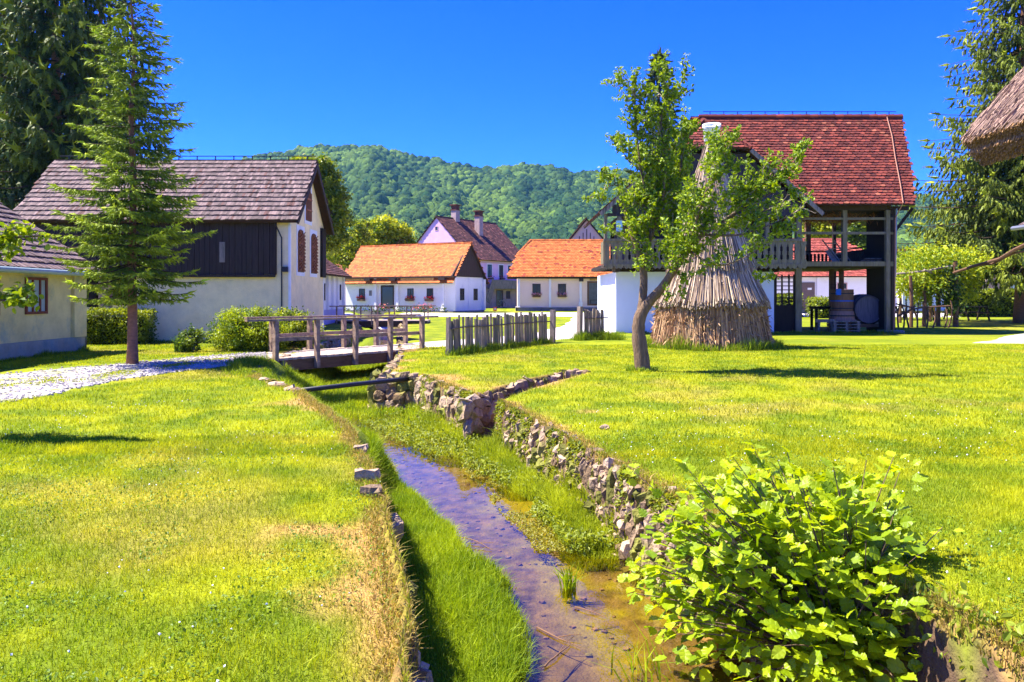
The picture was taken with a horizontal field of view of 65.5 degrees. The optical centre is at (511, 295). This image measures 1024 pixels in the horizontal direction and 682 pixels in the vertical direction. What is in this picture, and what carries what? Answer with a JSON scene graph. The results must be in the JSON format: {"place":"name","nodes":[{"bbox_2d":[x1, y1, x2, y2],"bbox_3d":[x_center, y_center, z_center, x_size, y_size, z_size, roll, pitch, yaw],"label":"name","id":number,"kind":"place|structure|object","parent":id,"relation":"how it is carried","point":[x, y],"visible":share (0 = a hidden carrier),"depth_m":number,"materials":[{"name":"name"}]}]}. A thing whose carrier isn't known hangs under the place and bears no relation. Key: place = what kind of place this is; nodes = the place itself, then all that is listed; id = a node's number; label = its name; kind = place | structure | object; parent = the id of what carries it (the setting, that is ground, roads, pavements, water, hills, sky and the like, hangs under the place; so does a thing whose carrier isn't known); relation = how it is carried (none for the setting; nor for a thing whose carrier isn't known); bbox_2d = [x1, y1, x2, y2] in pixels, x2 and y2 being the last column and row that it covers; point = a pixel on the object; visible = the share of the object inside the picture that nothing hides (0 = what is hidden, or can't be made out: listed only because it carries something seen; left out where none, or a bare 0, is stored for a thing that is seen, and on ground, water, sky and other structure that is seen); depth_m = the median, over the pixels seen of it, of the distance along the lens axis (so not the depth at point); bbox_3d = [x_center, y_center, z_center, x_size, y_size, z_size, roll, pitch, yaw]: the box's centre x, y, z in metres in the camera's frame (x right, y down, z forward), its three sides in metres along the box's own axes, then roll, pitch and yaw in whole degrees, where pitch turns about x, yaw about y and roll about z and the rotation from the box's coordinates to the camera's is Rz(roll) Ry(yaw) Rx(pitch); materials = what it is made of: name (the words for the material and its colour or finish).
{"place":"outdoors","nodes":[
{"label":"outdoors","id":0,"kind":"place"},
{"bbox_2d":[0,355,234,388],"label":"path grass","id":1,"kind":"structure","parent":0,"point":[110,373],"depth_m":15.94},
{"bbox_2d":[0,352,265,401],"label":"gravel path","id":2,"kind":"structure","parent":0,"point":[32,389],"depth_m":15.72,"materials":[{"name":"grey gravel"}]},
{"bbox_2d":[279,362,433,429],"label":"stream grass","id":3,"kind":"structure","parent":0,"point":[347,402],"depth_m":17.88,"materials":[{"name":"green plant"}]},
{"bbox_2d":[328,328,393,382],"bbox_3d":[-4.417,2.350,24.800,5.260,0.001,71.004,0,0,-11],"label":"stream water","id":4,"kind":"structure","parent":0,"point":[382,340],"depth_m":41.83,"materials":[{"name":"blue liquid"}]},
{"bbox_2d":[364,406,609,555],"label":"water plants","id":5,"kind":"object","parent":4,"relation":"in","point":[566,536],"visible":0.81,"depth_m":10.78,"materials":[{"name":"green plant"}]},
{"bbox_2d":[422,438,583,553],"bbox_3d":[-0.291,2.340,10.180,0.740,0.079,6.080,0,0,-17],"label":"floating weed","id":6,"kind":"object","parent":4,"relation":"on","point":[541,537],"visible":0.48,"depth_m":8.15,"materials":[{"name":"green plant"}]},
{"bbox_2d":[536,626,581,646],"bbox_3d":[0.346,2.333,5.494,0.425,0.030,0.130,0,0,44],"label":"dead twig","id":7,"kind":"object","parent":4,"relation":"on","point":[539,628],"visible":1,"depth_m":5.46,"materials":[{"name":"brown wood"}]},
{"bbox_2d":[551,560,586,600],"bbox_3d":[0.395,2.272,6.469,0.333,0.316,0.460,0,0,-40],"label":"grass tuft","id":8,"kind":"object","parent":4,"relation":"in","point":[569,590],"visible":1,"depth_m":6.40,"materials":[{"name":"green plant"}]},
{"bbox_2d":[596,622,683,681],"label":"grass tuft","id":9,"kind":"object","parent":4,"relation":"in","point":[659,674],"visible":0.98,"depth_m":4.98,"materials":[{"name":"green plant"}]},
{"bbox_2d":[1,0,1019,202],"label":"sky","id":10,"kind":"structure","parent":0,"point":[479,83],"materials":[{"name":"blue"}]},
{"bbox_2d":[0,307,1023,681],"bbox_3d":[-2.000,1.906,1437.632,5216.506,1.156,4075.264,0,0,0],"label":"ground","id":11,"kind":"structure","parent":0,"point":[572,663],"depth_m":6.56,"materials":[{"name":"green plant"}]},
{"bbox_2d":[0,219,50,313],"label":"apple tree","id":12,"kind":"object","parent":11,"relation":"on","point":[10,239],"visible":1,"depth_m":8.96,"materials":[{"name":"green plant"}]},
{"bbox_2d":[0,0,62,197],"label":"spruce tree","id":13,"kind":"object","parent":11,"relation":"on","point":[4,30],"visible":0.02,"depth_m":45.81,"materials":[{"name":"green plant"}]},
{"bbox_2d":[0,344,92,362],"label":"wall weeds","id":14,"kind":"object","parent":11,"relation":"on","point":[48,353],"depth_m":21.04,"materials":[{"name":"green plant"}]},
{"bbox_2d":[0,202,106,359],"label":"cottage","id":15,"kind":"structure","parent":11,"relation":"on","point":[57,321],"depth_m":21.32,"materials":[{"name":"beige paint"}]},
{"bbox_2d":[25,277,47,313],"bbox_3d":[-12.485,0.000,20.900,0.070,0.960,0.950,0,0,0],"label":"window","id":16,"kind":"structure","parent":15,"relation":"in","point":[41,284],"depth_m":21.03,"materials":[{"name":"brown paint"}]},
{"bbox_2d":[0,0,160,306],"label":"spruce tree","id":17,"kind":"object","parent":11,"relation":"on","point":[32,28],"visible":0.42,"depth_m":41.35,"materials":[{"name":"green plant"}]},
{"bbox_2d":[45,0,181,305],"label":"spruce tree","id":18,"kind":"object","parent":11,"relation":"on","point":[146,100],"visible":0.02,"depth_m":49.93,"materials":[{"name":"green plant"}]},
{"bbox_2d":[87,305,159,344],"bbox_3d":[-13.158,1.039,26.451,2.561,1.471,1.377,0,0,0],"label":"clipped hedge","id":19,"kind":"object","parent":11,"relation":"on","point":[103,328],"visible":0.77,"depth_m":26.10,"materials":[{"name":"green plant"}]},
{"bbox_2d":[40,0,217,363],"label":"spruce tree","id":20,"kind":"object","parent":11,"relation":"on","point":[130,255],"visible":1,"depth_m":18.29,"materials":[{"name":"green plant"}]},
{"bbox_2d":[13,156,334,341],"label":"storage barn","id":21,"kind":"structure","parent":11,"relation":"on","point":[270,220],"depth_m":27.53,"materials":[{"name":"paint"}]},
{"bbox_2d":[296,224,305,275],"bbox_3d":[-7.612,-1.625,28.820,0.095,1.810,1.080,0,0,0],"label":"window","id":22,"kind":"structure","parent":21,"relation":"in","point":[300,230],"depth_m":28.62,"materials":[{"name":"wood"}]},
{"bbox_2d":[304,187,311,225],"bbox_3d":[-7.625,-3.410,29.900,0.070,1.480,1.040,0,0,0],"label":"window","id":23,"kind":"structure","parent":21,"relation":"in","point":[308,207],"depth_m":29.87,"materials":[{"name":"wood"}]},
{"bbox_2d":[310,229,317,276],"bbox_3d":[-7.612,-1.625,30.700,0.095,1.810,1.080,0,0,0],"label":"window","id":24,"kind":"structure","parent":21,"relation":"in","point":[313,234],"depth_m":30.51,"materials":[{"name":"wood"}]},
{"bbox_2d":[170,334,194,352],"bbox_3d":[-9.325,1.318,22.747,0.980,0.604,1.068,0,0,36],"label":"iris clump","id":25,"kind":"object","parent":11,"relation":"on","point":[178,347],"visible":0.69,"depth_m":22.51,"materials":[{"name":"green plant"}]},
{"bbox_2d":[173,323,207,351],"bbox_3d":[-9.193,1.243,22.762,0.960,0.941,0.903,0,0,0],"label":"shrub","id":26,"kind":"object","parent":11,"relation":"on","point":[192,342],"visible":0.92,"depth_m":22.74,"materials":[{"name":"green plant"}]},
{"bbox_2d":[199,301,296,351],"bbox_3d":[-7.777,0.937,23.590,2.734,1.562,2.349,0,0,0],"label":"round bush","id":27,"kind":"object","parent":11,"relation":"on","point":[235,331],"visible":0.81,"depth_m":23.03,"materials":[{"name":"green plant"}]},
{"bbox_2d":[215,354,283,380],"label":"bridge weeds","id":28,"kind":"object","parent":11,"relation":"on","point":[242,365],"visible":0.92,"depth_m":17.27,"materials":[{"name":"green plant"}]},
{"bbox_2d":[252,365,302,391],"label":"stones","id":29,"kind":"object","parent":11,"relation":"on","point":[277,383],"depth_m":13.94,"materials":[{"name":"grey stone"}]},
{"bbox_2d":[271,306,325,347],"bbox_3d":[-6.865,1.012,24.964,1.752,1.408,1.865,0,0,43],"label":"round bush","id":30,"kind":"object","parent":11,"relation":"on","point":[300,326],"visible":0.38,"depth_m":24.73,"materials":[{"name":"green plant"}]},
{"bbox_2d":[279,324,361,368],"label":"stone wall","id":31,"kind":"structure","parent":11,"relation":"on","point":[332,343],"depth_m":28.41,"materials":[{"name":"grey stone"}]},
{"bbox_2d":[290,152,355,256],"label":"broadleaf tree","id":32,"kind":"object","parent":11,"relation":"on","point":[337,197],"visible":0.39,"depth_m":55.61,"materials":[{"name":"green plant"}]},
{"bbox_2d":[324,259,351,324],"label":"village house","id":33,"kind":"structure","parent":11,"relation":"on","point":[334,286],"depth_m":43.91,"materials":[{"name":"paint"}]},
{"bbox_2d":[244,314,438,369],"bbox_3d":[-4.809,1.680,23.459,2.418,2.180,8.448,0,0,40],"label":"footbridge","id":34,"kind":"object","parent":11,"relation":"on","point":[342,355],"visible":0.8,"depth_m":22.67,"materials":[{"name":"brown wood"}]},
{"bbox_2d":[283,367,404,502],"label":"bank grass","id":35,"kind":"structure","parent":11,"relation":"on","point":[375,446],"depth_m":10.90,"materials":[{"name":"green plant"}]},
{"bbox_2d":[326,217,377,270],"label":"broadleaf tree","id":36,"kind":"object","parent":11,"relation":"on","point":[351,249],"visible":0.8,"depth_m":73.64,"materials":[{"name":"green plant"}]},
{"bbox_2d":[302,377,409,391],"bbox_3d":[-2.957,1.706,15.387,0.129,0.106,2.899,0,0,41],"label":"water pipe","id":37,"kind":"object","parent":11,"relation":"on","point":[350,384],"visible":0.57,"depth_m":15.26,"materials":[{"name":"metal"}]},
{"bbox_2d":[354,468,380,480],"bbox_3d":[-1.270,1.586,7.020,0.232,0.142,0.170,0,0,0],"label":"loose stone","id":38,"kind":"object","parent":11,"relation":"on","point":[360,473],"visible":0.68,"depth_m":6.95,"materials":[{"name":"grey stone"}]},
{"bbox_2d":[360,484,381,497],"bbox_3d":[-1.161,1.613,6.564,0.186,0.118,0.142,0,0,0],"label":"loose stone","id":39,"kind":"object","parent":11,"relation":"on","point":[372,489],"visible":0.9,"depth_m":6.51,"materials":[{"name":"grey stone"}]},
{"bbox_2d":[329,305,435,326],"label":"railing","id":40,"kind":"object","parent":11,"relation":"on","point":[369,323],"visible":0.6,"depth_m":43.22,"materials":[{"name":"brown wood"}]},
{"bbox_2d":[355,213,421,244],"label":"broadleaf tree","id":41,"kind":"object","parent":11,"relation":"on","point":[387,230],"visible":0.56,"depth_m":79.27,"materials":[{"name":"green plant"}]},
{"bbox_2d":[367,343,418,411],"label":"stone wall","id":42,"kind":"structure","parent":11,"relation":"on","point":[396,394],"depth_m":16.43,"materials":[{"name":"grey stone"}]},
{"bbox_2d":[345,305,447,312],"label":"flower bed","id":43,"kind":"object","parent":11,"relation":"on","point":[373,309],"visible":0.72,"depth_m":65.53,"materials":[{"name":"green plant"}]},
{"bbox_2d":[391,513,432,681],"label":"stone wall","id":44,"kind":"structure","parent":11,"relation":"on","point":[398,528],"depth_m":5.03,"materials":[{"name":"grey stone"}]},
{"bbox_2d":[345,241,489,314],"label":"village house","id":45,"kind":"structure","parent":11,"relation":"on","point":[459,282],"depth_m":66.76,"materials":[{"name":"orange tile"}]},
{"bbox_2d":[381,285,393,308],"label":"door","id":46,"kind":"structure","parent":45,"relation":"in","point":[387,291],"depth_m":66.94,"materials":[{"name":"grey wood"}]},
{"bbox_2d":[404,288,414,300],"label":"window","id":47,"kind":"structure","parent":45,"relation":"in","point":[410,292],"depth_m":65.78,"materials":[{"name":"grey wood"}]},
{"bbox_2d":[424,288,433,300],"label":"window","id":48,"kind":"structure","parent":45,"relation":"in","point":[429,296],"depth_m":64.91,"materials":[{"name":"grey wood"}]},
{"bbox_2d":[413,374,466,427],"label":"stone wall","id":49,"kind":"structure","parent":11,"relation":"on","point":[448,406],"depth_m":14.45,"materials":[{"name":"grey stone"}]},
{"bbox_2d":[358,423,552,681],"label":"stream grass","id":50,"kind":"structure","parent":11,"relation":"on","point":[461,587],"depth_m":5.75,"materials":[{"name":"green plant"}]},
{"bbox_2d":[417,204,518,307],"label":"village house","id":51,"kind":"structure","parent":11,"relation":"on","point":[496,249],"depth_m":89.46,"materials":[{"name":"brown paint"}]},
{"bbox_2d":[496,290,502,305],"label":"door","id":52,"kind":"structure","parent":51,"relation":"in","point":[499,293],"depth_m":89.47,"materials":[{"name":"grey wood"}]},
{"bbox_2d":[440,336,552,355],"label":"tall grass","id":53,"kind":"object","parent":11,"relation":"on","point":[472,349],"visible":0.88,"depth_m":23.39,"materials":[{"name":"green plant"}]},
{"bbox_2d":[446,310,555,354],"bbox_3d":[-0.175,1.108,24.477,0.272,1.245,6.973,0,0,27],"label":"picket fence","id":54,"kind":"object","parent":11,"relation":"on","point":[530,333],"visible":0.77,"depth_m":24.02,"materials":[{"name":"grey wood"}]},
{"bbox_2d":[375,403,628,572],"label":"stream grass","id":55,"kind":"structure","parent":11,"relation":"on","point":[578,514],"depth_m":9.15,"materials":[{"name":"green plant"}]},
{"bbox_2d":[0,343,1023,458],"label":"lawn grass","id":56,"kind":"structure","parent":11,"relation":"on","point":[770,360],"depth_m":12.45,"materials":[{"name":"green plant"}]},
{"bbox_2d":[457,368,590,439],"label":"stone wall","id":57,"kind":"structure","parent":11,"relation":"on","point":[472,417],"depth_m":13.19,"materials":[{"name":"grey stone"}]},
{"bbox_2d":[393,459,715,670],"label":"stream pebbles","id":58,"kind":"object","parent":11,"relation":"on","point":[594,629],"visible":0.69,"depth_m":6.70,"materials":[{"name":"stone"}]},
{"bbox_2d":[507,239,612,310],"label":"village house","id":59,"kind":"structure","parent":11,"relation":"on","point":[553,274],"depth_m":70.00,"materials":[{"name":"white paint"}]},
{"bbox_2d":[532,284,541,296],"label":"window","id":60,"kind":"structure","parent":59,"relation":"in","point":[536,288],"depth_m":69.98,"materials":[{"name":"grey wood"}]},
{"bbox_2d":[556,284,566,296],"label":"window","id":61,"kind":"structure","parent":59,"relation":"in","point":[561,292],"depth_m":69.97,"materials":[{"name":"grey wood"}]},
{"bbox_2d":[587,281,597,304],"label":"open door","id":62,"kind":"structure","parent":59,"relation":"in","point":[592,286],"depth_m":70.00,"materials":[{"name":"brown wood"}]},
{"bbox_2d":[569,218,603,238],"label":"village house","id":63,"kind":"structure","parent":11,"relation":"on","point":[590,231],"depth_m":95.00,"materials":[{"name":"pink paint"}]},
{"bbox_2d":[577,306,607,335],"bbox_3d":[2.952,1.046,28.777,1.362,1.323,0.244,0,0,-30],"label":"picket fence","id":64,"kind":"object","parent":11,"relation":"on","point":[593,319],"visible":0.77,"depth_m":28.66,"materials":[{"name":"grey wood"}]},
{"bbox_2d":[563,328,631,340],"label":"tall grass","id":65,"kind":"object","parent":11,"relation":"on","point":[600,335],"visible":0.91,"depth_m":28.52,"materials":[{"name":"green plant"}]},
{"bbox_2d":[243,361,1023,681],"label":"dry grass fringe","id":66,"kind":"object","parent":11,"relation":"on","point":[349,431],"visible":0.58,"depth_m":4.49,"materials":[{"name":"beige plant"}]},
{"bbox_2d":[599,44,684,259],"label":"broadleaf tree","id":67,"kind":"object","parent":11,"relation":"on","point":[652,76],"visible":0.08,"depth_m":55.63,"materials":[{"name":"green plant"}]},
{"bbox_2d":[625,365,659,371],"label":"tree foot grass","id":68,"kind":"object","parent":11,"relation":"on","point":[631,368],"visible":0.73,"depth_m":16.85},
{"bbox_2d":[502,406,867,681],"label":"stone wall","id":69,"kind":"structure","parent":11,"relation":"on","point":[601,485],"depth_m":7.52,"materials":[{"name":"grey stone"}]},
{"bbox_2d":[416,374,697,599],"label":"wall plants","id":70,"kind":"object","parent":69,"relation":"attached to","point":[657,506],"depth_m":8.81,"materials":[{"name":"green plant"}]},
{"bbox_2d":[581,49,822,371],"bbox_3d":[3.969,-1.803,16.877,4.924,6.978,2.862,0,0,0],"label":"plum tree","id":71,"kind":"object","parent":11,"relation":"on","point":[652,195],"visible":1,"depth_m":16.77,"materials":[{"name":"green plant"}]},
{"bbox_2d":[627,333,785,351],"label":"grass","id":72,"kind":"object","parent":11,"relation":"on","point":[761,347],"visible":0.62,"depth_m":23.31,"materials":[{"name":"green plant"}]},
{"bbox_2d":[649,142,775,350],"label":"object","id":73,"kind":"object","parent":11,"relation":"on","point":[725,305],"visible":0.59,"depth_m":23.67,"materials":[{"name":"beige plant"}]},
{"bbox_2d":[702,122,721,141],"bbox_3d":[6.241,-5.090,24.892,0.582,0.530,0.570,-7,24,0],"label":"bucket","id":74,"kind":"object","parent":73,"relation":"on","point":[708,126],"visible":0.58,"depth_m":24.74,"materials":[{"name":"white plastic"}]},
{"bbox_2d":[583,111,916,333],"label":"timber barn","id":75,"kind":"structure","parent":11,"relation":"on","point":[856,168],"depth_m":34.10,"materials":[{"name":"brown wood"}]},
{"bbox_2d":[822,240,850,260],"bbox_3d":[14.187,-1.925,34.750,1.205,1.080,0.370,0,0,40],"label":"ladder","id":76,"kind":"object","parent":75,"relation":"on","point":[834,248],"visible":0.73,"depth_m":34.80,"materials":[{"name":"grey wood"}]},
{"bbox_2d":[612,329,902,333],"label":"wall weeds","id":77,"kind":"object","parent":11,"relation":"on","point":[840,331],"depth_m":33.72,"materials":[{"name":"green plant"}]},
{"bbox_2d":[777,293,803,316],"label":"clipped hedge","id":78,"kind":"object","parent":11,"relation":"on","point":[784,299],"visible":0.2,"depth_m":52.11,"materials":[{"name":"green plant"}]},
{"bbox_2d":[617,442,967,681],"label":"hazel bush","id":79,"kind":"object","parent":11,"relation":"on","point":[831,522],"visible":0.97,"depth_m":4.57,"materials":[{"name":"green plant"}]},
{"bbox_2d":[803,295,828,317],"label":"clipped hedge","id":80,"kind":"object","parent":11,"relation":"on","point":[819,301],"visible":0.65,"depth_m":50.25,"materials":[{"name":"green plant"}]},
{"bbox_2d":[809,306,830,329],"bbox_3d":[14.242,1.040,36.350,1.100,1.120,0.700,0,0,0],"label":"workbench","id":81,"kind":"object","parent":11,"relation":"on","point":[811,308],"visible":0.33,"depth_m":36.06,"materials":[{"name":"black wood"}]},
{"bbox_2d":[815,319,834,331],"bbox_3d":[13.522,1.322,34.400,0.840,0.625,0.490,0,0,0],"label":"sawhorse","id":82,"kind":"object","parent":11,"relation":"on","point":[822,320],"visible":0.73,"depth_m":34.34,"materials":[{"name":"grey wood"}]},
{"bbox_2d":[802,222,848,237],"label":"broadleaf tree","id":83,"kind":"object","parent":11,"relation":"on","point":[821,228],"visible":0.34,"depth_m":79.33,"materials":[{"name":"green plant"}]},
{"bbox_2d":[774,238,901,312],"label":"village house","id":84,"kind":"structure","parent":11,"relation":"on","point":[815,284],"depth_m":60.00,"materials":[{"name":"paint"}]},
{"bbox_2d":[802,282,814,309],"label":"door","id":85,"kind":"structure","parent":84,"relation":"in","point":[808,288],"depth_m":59.95,"materials":[{"name":"brown wood"}]},
{"bbox_2d":[829,311,855,331],"bbox_3d":[14.591,1.140,35.200,1.100,0.920,1.100,0,0,0],"label":"wooden tub","id":86,"kind":"object","parent":11,"relation":"on","point":[843,315],"visible":0.6,"depth_m":34.75,"materials":[{"name":"wood"}]},
{"bbox_2d":[830,289,853,310],"bbox_3d":[14.591,0.185,35.197,0.990,0.970,0.995,0,0,0],"label":"wooden tub","id":87,"kind":"object","parent":86,"relation":"on","point":[842,300],"visible":1,"depth_m":34.78,"materials":[{"name":"brown wood"}]},
{"bbox_2d":[826,321,860,332],"bbox_3d":[14.386,1.345,34.600,1.198,0.510,0.800,0,0,0],"label":"pallet stack","id":88,"kind":"object","parent":11,"relation":"on","point":[855,327],"visible":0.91,"depth_m":34.22,"materials":[{"name":"grey wood"}]},
{"bbox_2d":[837,220,865,249],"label":"broadleaf tree","id":89,"kind":"object","parent":11,"relation":"on","point":[858,240],"visible":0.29,"depth_m":75.72,"materials":[{"name":"green plant"}]},
{"bbox_2d":[855,319,878,326],"bbox_3d":[15.630,1.250,35.465,1.500,0.800,1.210,0,0,0],"label":"barrel cradle","id":90,"kind":"object","parent":11,"relation":"on","point":[876,324],"visible":0.3,"depth_m":34.90,"materials":[{"name":"brown wood"}]},
{"bbox_2d":[853,294,878,323],"bbox_3d":[15.630,0.600,35.500,1.360,1.360,1.300,0,0,0],"label":"barrel","id":91,"kind":"object","parent":90,"relation":"on","point":[865,307],"visible":0.69,"depth_m":34.91,"materials":[{"name":"metal"}]},
{"bbox_2d":[736,540,1023,681],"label":"bank weeds","id":92,"kind":"object","parent":11,"relation":"on","point":[1006,636],"visible":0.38,"depth_m":3.99,"materials":[{"name":"green plant"}]},
{"bbox_2d":[896,299,952,327],"bbox_3d":[20.143,0.923,38.945,2.796,1.502,0.278,0,0,-2],"label":"rustic fence","id":93,"kind":"object","parent":11,"relation":"on","point":[909,310],"visible":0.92,"depth_m":38.89,"materials":[{"name":"brown wood"}]},
{"bbox_2d":[897,249,962,310],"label":"village house","id":94,"kind":"structure","parent":11,"relation":"on","point":[908,301],"depth_m":72.00,"materials":[{"name":"paint"}]},
{"bbox_2d":[895,236,1002,326],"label":"vine pergola","id":95,"kind":"object","parent":11,"relation":"on","point":[923,281],"visible":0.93,"depth_m":40.27,"materials":[{"name":"green plant"}]},
{"bbox_2d":[953,243,1023,273],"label":"bent pole","id":96,"kind":"object","parent":95,"relation":"attached to","point":[1003,256],"visible":1,"depth_m":34.24,"materials":[{"name":"brown wood"}]},
{"bbox_2d":[896,0,1023,322],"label":"spruce tree","id":97,"kind":"object","parent":11,"relation":"on","point":[993,217],"visible":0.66,"depth_m":43.60,"materials":[{"name":"green plant"}]},
{"bbox_2d":[959,307,995,320],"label":"picnic table","id":98,"kind":"object","parent":11,"relation":"on","point":[966,312],"visible":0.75,"depth_m":46.60,"materials":[{"name":"brown wood"}]},
{"bbox_2d":[944,288,1014,316],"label":"clipped hedge","id":99,"kind":"object","parent":11,"relation":"on","point":[1005,307],"visible":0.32,"depth_m":52.12,"materials":[{"name":"green plant"}]},
{"bbox_2d":[960,66,1023,166],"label":"thatched house","id":100,"kind":"structure","parent":11,"relation":"on","point":[994,133],"depth_m":8.60,"materials":[{"name":"brown plant"}]},
{"bbox_2d":[973,333,1023,343],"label":"gravel yard","id":101,"kind":"structure","parent":11,"relation":"on","point":[1018,338],"depth_m":28.35,"materials":[{"name":"grey gravel"}]},
{"bbox_2d":[413,316,613,346],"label":"gravel path","id":102,"kind":"structure","parent":0,"point":[569,328],"depth_m":34.13,"materials":[{"name":"grey gravel"}]},
{"bbox_2d":[345,313,952,328],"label":"village road","id":103,"kind":"structure","parent":0,"point":[513,314],"depth_m":56.73,"materials":[{"name":"grey gravel"}]},
{"bbox_3d":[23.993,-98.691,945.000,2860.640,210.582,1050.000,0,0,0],"label":"hills","id":104,"kind":"structure","parent":0,"visible":0},
{"bbox_2d":[242,143,965,251],"bbox_3d":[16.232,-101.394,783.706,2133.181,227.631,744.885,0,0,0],"label":"forest","id":105,"kind":"object","parent":104,"relation":"on","point":[521,204],"visible":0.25,"depth_m":877.47,"materials":[{"name":"green plant"}]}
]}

